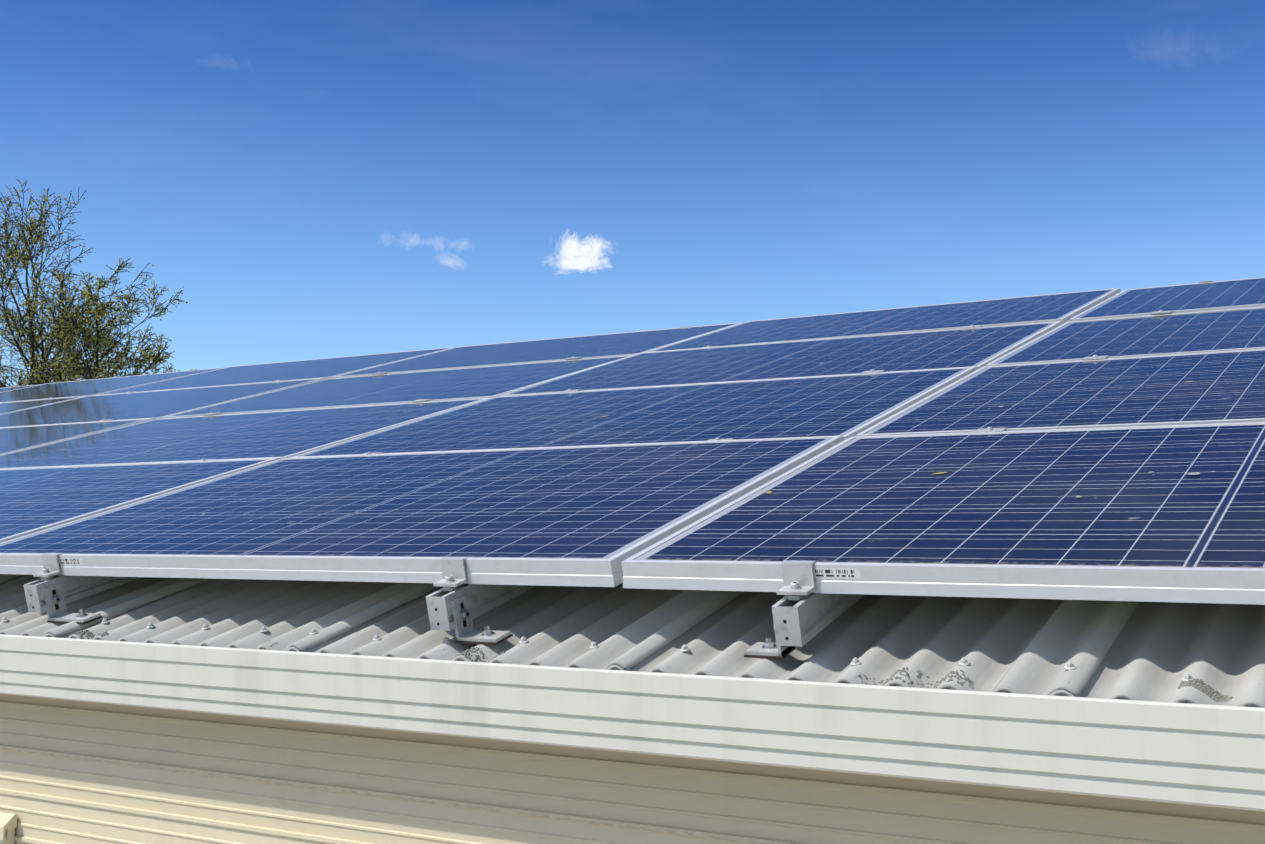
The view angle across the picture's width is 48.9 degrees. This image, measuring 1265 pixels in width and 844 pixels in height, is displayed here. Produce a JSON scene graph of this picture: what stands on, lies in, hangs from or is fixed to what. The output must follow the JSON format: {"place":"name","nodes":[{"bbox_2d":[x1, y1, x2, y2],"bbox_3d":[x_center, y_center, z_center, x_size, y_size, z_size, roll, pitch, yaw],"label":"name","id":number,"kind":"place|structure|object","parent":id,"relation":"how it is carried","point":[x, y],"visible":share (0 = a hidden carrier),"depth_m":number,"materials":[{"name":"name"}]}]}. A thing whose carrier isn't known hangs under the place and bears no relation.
{"place":"outdoors","nodes":[
{"label":"outdoors","id":0,"kind":"place"},
{"bbox_2d":[1,617,1192,681],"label":"roof screws","id":1,"kind":"object","parent":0,"point":[962,662],"visible":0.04,"depth_m":2.17,"materials":[{"name":"grey metal"}]},
{"bbox_2d":[0,574,1264,707],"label":"corrugated roof sheets","id":2,"kind":"object","parent":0,"point":[1141,651],"visible":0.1,"depth_m":2.17,"materials":[{"name":"grey metal"}]},
{"bbox_2d":[0,0,1264,387],"label":"sky","id":3,"kind":"structure","parent":0,"point":[317,179],"materials":[{"name":"blue"}]},
{"label":"ground","id":4,"kind":"structure","parent":0,"visible":0},
{"bbox_2d":[0,288,134,386],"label":"tree","id":5,"kind":"object","parent":4,"relation":"on","point":[13,352],"visible":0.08,"depth_m":50.63,"materials":[{"name":"green plant"}]},
{"bbox_2d":[0,178,156,387],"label":"tree","id":6,"kind":"object","parent":4,"relation":"on","point":[31,308],"visible":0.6,"depth_m":41.27,"materials":[{"name":"green plant"}]},
{"bbox_2d":[18,264,187,385],"bbox_3d":[-14.805,1.084,39.994,4.705,10.540,5.640,0,-5,-2],"label":"tree","id":7,"kind":"object","parent":4,"relation":"on","point":[70,330],"visible":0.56,"depth_m":39.00,"materials":[{"name":"green plant"}]},
{"bbox_2d":[0,672,1264,843],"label":"wall cladding","id":8,"kind":"structure","parent":4,"relation":"on","point":[76,772],"depth_m":2.26,"materials":[{"name":"beige metal"}]},
{"bbox_2d":[0,812,16,843],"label":"window head trim","id":9,"kind":"structure","parent":8,"relation":"attached to","point":[8,823],"depth_m":2.79,"materials":[{"name":"beige metal"}]},
{"bbox_2d":[0,634,1264,811],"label":"gutter","id":10,"kind":"object","parent":8,"relation":"attached to","point":[1208,755],"visible":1,"depth_m":1.91,"materials":[{"name":"white metal"}]},
{"bbox_3d":[-0.007,0.407,9.816,16.200,1.265,4.679,-3,-5,31],"label":"roof","id":11,"kind":"object","parent":8,"relation":"attached to","visible":0},
{"bbox_2d":[42,583,794,658],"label":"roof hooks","id":12,"kind":"object","parent":11,"relation":"on","point":[465,631],"visible":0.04,"depth_m":2.31,"materials":[{"name":"metal"}]},
{"bbox_2d":[23,575,864,646],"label":"mounting rails","id":13,"kind":"object","parent":12,"relation":"attached to","point":[805,620],"visible":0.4,"depth_m":2.30,"materials":[{"name":"metal"}]},
{"bbox_2d":[0,384,41,391],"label":"solar panel","id":14,"kind":"object","parent":13,"relation":"on","point":[8,388],"depth_m":9.05,"materials":[{"name":"blue glass"}]},
{"bbox_2d":[0,396,85,414],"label":"solar panel","id":15,"kind":"object","parent":13,"relation":"on","point":[7,407],"visible":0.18,"depth_m":7.29,"materials":[{"name":"blue glass"}]},
{"bbox_2d":[0,418,153,454],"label":"solar panel","id":16,"kind":"object","parent":13,"relation":"on","point":[13,439],"visible":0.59,"depth_m":5.54,"materials":[{"name":"blue glass"}]},
{"bbox_2d":[0,367,226,402],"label":"solar panel","id":17,"kind":"object","parent":13,"relation":"on","point":[90,387],"visible":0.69,"depth_m":8.11,"materials":[{"name":"blue glass"}]},
{"bbox_2d":[0,458,278,542],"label":"solar panel","id":18,"kind":"object","parent":13,"relation":"on","point":[34,500],"visible":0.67,"depth_m":3.77,"materials":[{"name":"blue glass"}]},
{"bbox_2d":[0,378,324,427],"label":"solar panel","id":19,"kind":"object","parent":13,"relation":"on","point":[159,404],"visible":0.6,"depth_m":6.39,"materials":[{"name":"blue glass"}]},
{"bbox_2d":[0,398,487,468],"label":"solar panel","id":20,"kind":"object","parent":13,"relation":"on","point":[280,434],"visible":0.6,"depth_m":4.66,"materials":[{"name":"blue glass"}]},
{"bbox_2d":[93,347,454,395],"bbox_3d":[-1.879,-0.247,7.316,1.664,0.043,0.994,-3,9,31],"label":"solar panel","id":21,"kind":"object","parent":13,"relation":"on","point":[326,368],"visible":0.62,"depth_m":7.27,"materials":[{"name":"blue glass"}]},
{"bbox_2d":[161,355,631,417],"bbox_3d":[-0.938,-0.124,5.600,1.664,0.042,0.994,-3,9,31],"label":"solar panel","id":22,"kind":"object","parent":13,"relation":"on","point":[460,383],"visible":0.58,"depth_m":5.54,"materials":[{"name":"blue glass"}]},
{"bbox_2d":[0,435,842,586],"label":"solar panel","id":23,"kind":"object","parent":13,"relation":"on","point":[591,516],"visible":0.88,"depth_m":2.82,"materials":[{"name":"blue glass"}]},
{"bbox_2d":[203,362,1214,514],"bbox_3d":[0.526,-0.025,3.366,2.360,0.001,1.971,-3,9,31],"label":"panel debris","id":24,"kind":"object","parent":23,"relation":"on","point":[769,492],"visible":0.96,"depth_m":2.51,"materials":[{"name":"brown plant"}]},
{"bbox_2d":[332,322,743,377],"bbox_3d":[-0.437,-0.315,6.456,1.664,0.043,0.994,-3,10,31],"label":"solar panel","id":25,"kind":"object","parent":13,"relation":"on","point":[583,347],"visible":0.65,"depth_m":6.40,"materials":[{"name":"blue glass"}]},
{"bbox_2d":[12,280,1212,600],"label":"panel clamps","id":26,"kind":"object","parent":13,"relation":"attached to","point":[798,580],"visible":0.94,"depth_m":2.33,"materials":[{"name":"metal"}]},
{"bbox_2d":[290,366,976,457],"bbox_3d":[0.003,-0.007,3.885,1.664,0.043,0.994,-3,9,31],"label":"solar panel","id":27,"kind":"object","parent":13,"relation":"on","point":[846,406],"visible":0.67,"depth_m":3.79,"materials":[{"name":"blue glass"}]},
{"bbox_2d":[499,321,1061,395],"bbox_3d":[0.504,-0.196,4.741,1.664,0.043,0.994,-3,10,31],"label":"solar panel","id":28,"kind":"object","parent":13,"relation":"on","point":[979,347],"visible":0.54,"depth_m":4.67,"materials":[{"name":"blue glass"}]},
{"bbox_2d":[647,288,1120,351],"bbox_3d":[1.005,-0.389,5.596,1.664,0.042,0.994,-3,9,31],"label":"solar panel","id":29,"kind":"object","parent":13,"relation":"on","point":[1064,307],"visible":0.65,"depth_m":5.51,"materials":[{"name":"blue glass"}]},
{"bbox_2d":[621,422,1264,604],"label":"solar panel","id":30,"kind":"object","parent":13,"relation":"on","point":[989,515],"visible":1,"depth_m":2.15,"materials":[{"name":"blue glass"}]},
{"bbox_2d":[855,349,1264,435],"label":"solar panel","id":31,"kind":"object","parent":13,"relation":"on","point":[1221,387],"visible":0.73,"depth_m":3.15,"materials":[{"name":"blue glass"}]},
{"bbox_2d":[986,307,1264,365],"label":"solar panel","id":32,"kind":"object","parent":13,"relation":"on","point":[1199,332],"visible":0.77,"depth_m":4.05,"materials":[{"name":"blue glass"}]},
{"bbox_2d":[1069,277,1264,321],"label":"solar panel","id":33,"kind":"object","parent":13,"relation":"on","point":[1219,295],"visible":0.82,"depth_m":4.92,"materials":[{"name":"blue glass"}]},
{"bbox_2d":[74,630,1232,701],"bbox_3d":[-1.143,0.420,2.784,4.344,0.024,0.065,-3,9,31],"label":"debris","id":34,"kind":"object","parent":11,"relation":"on","point":[1206,689],"visible":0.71,"depth_m":1.86,"materials":[{"name":"grey"}]}
]}

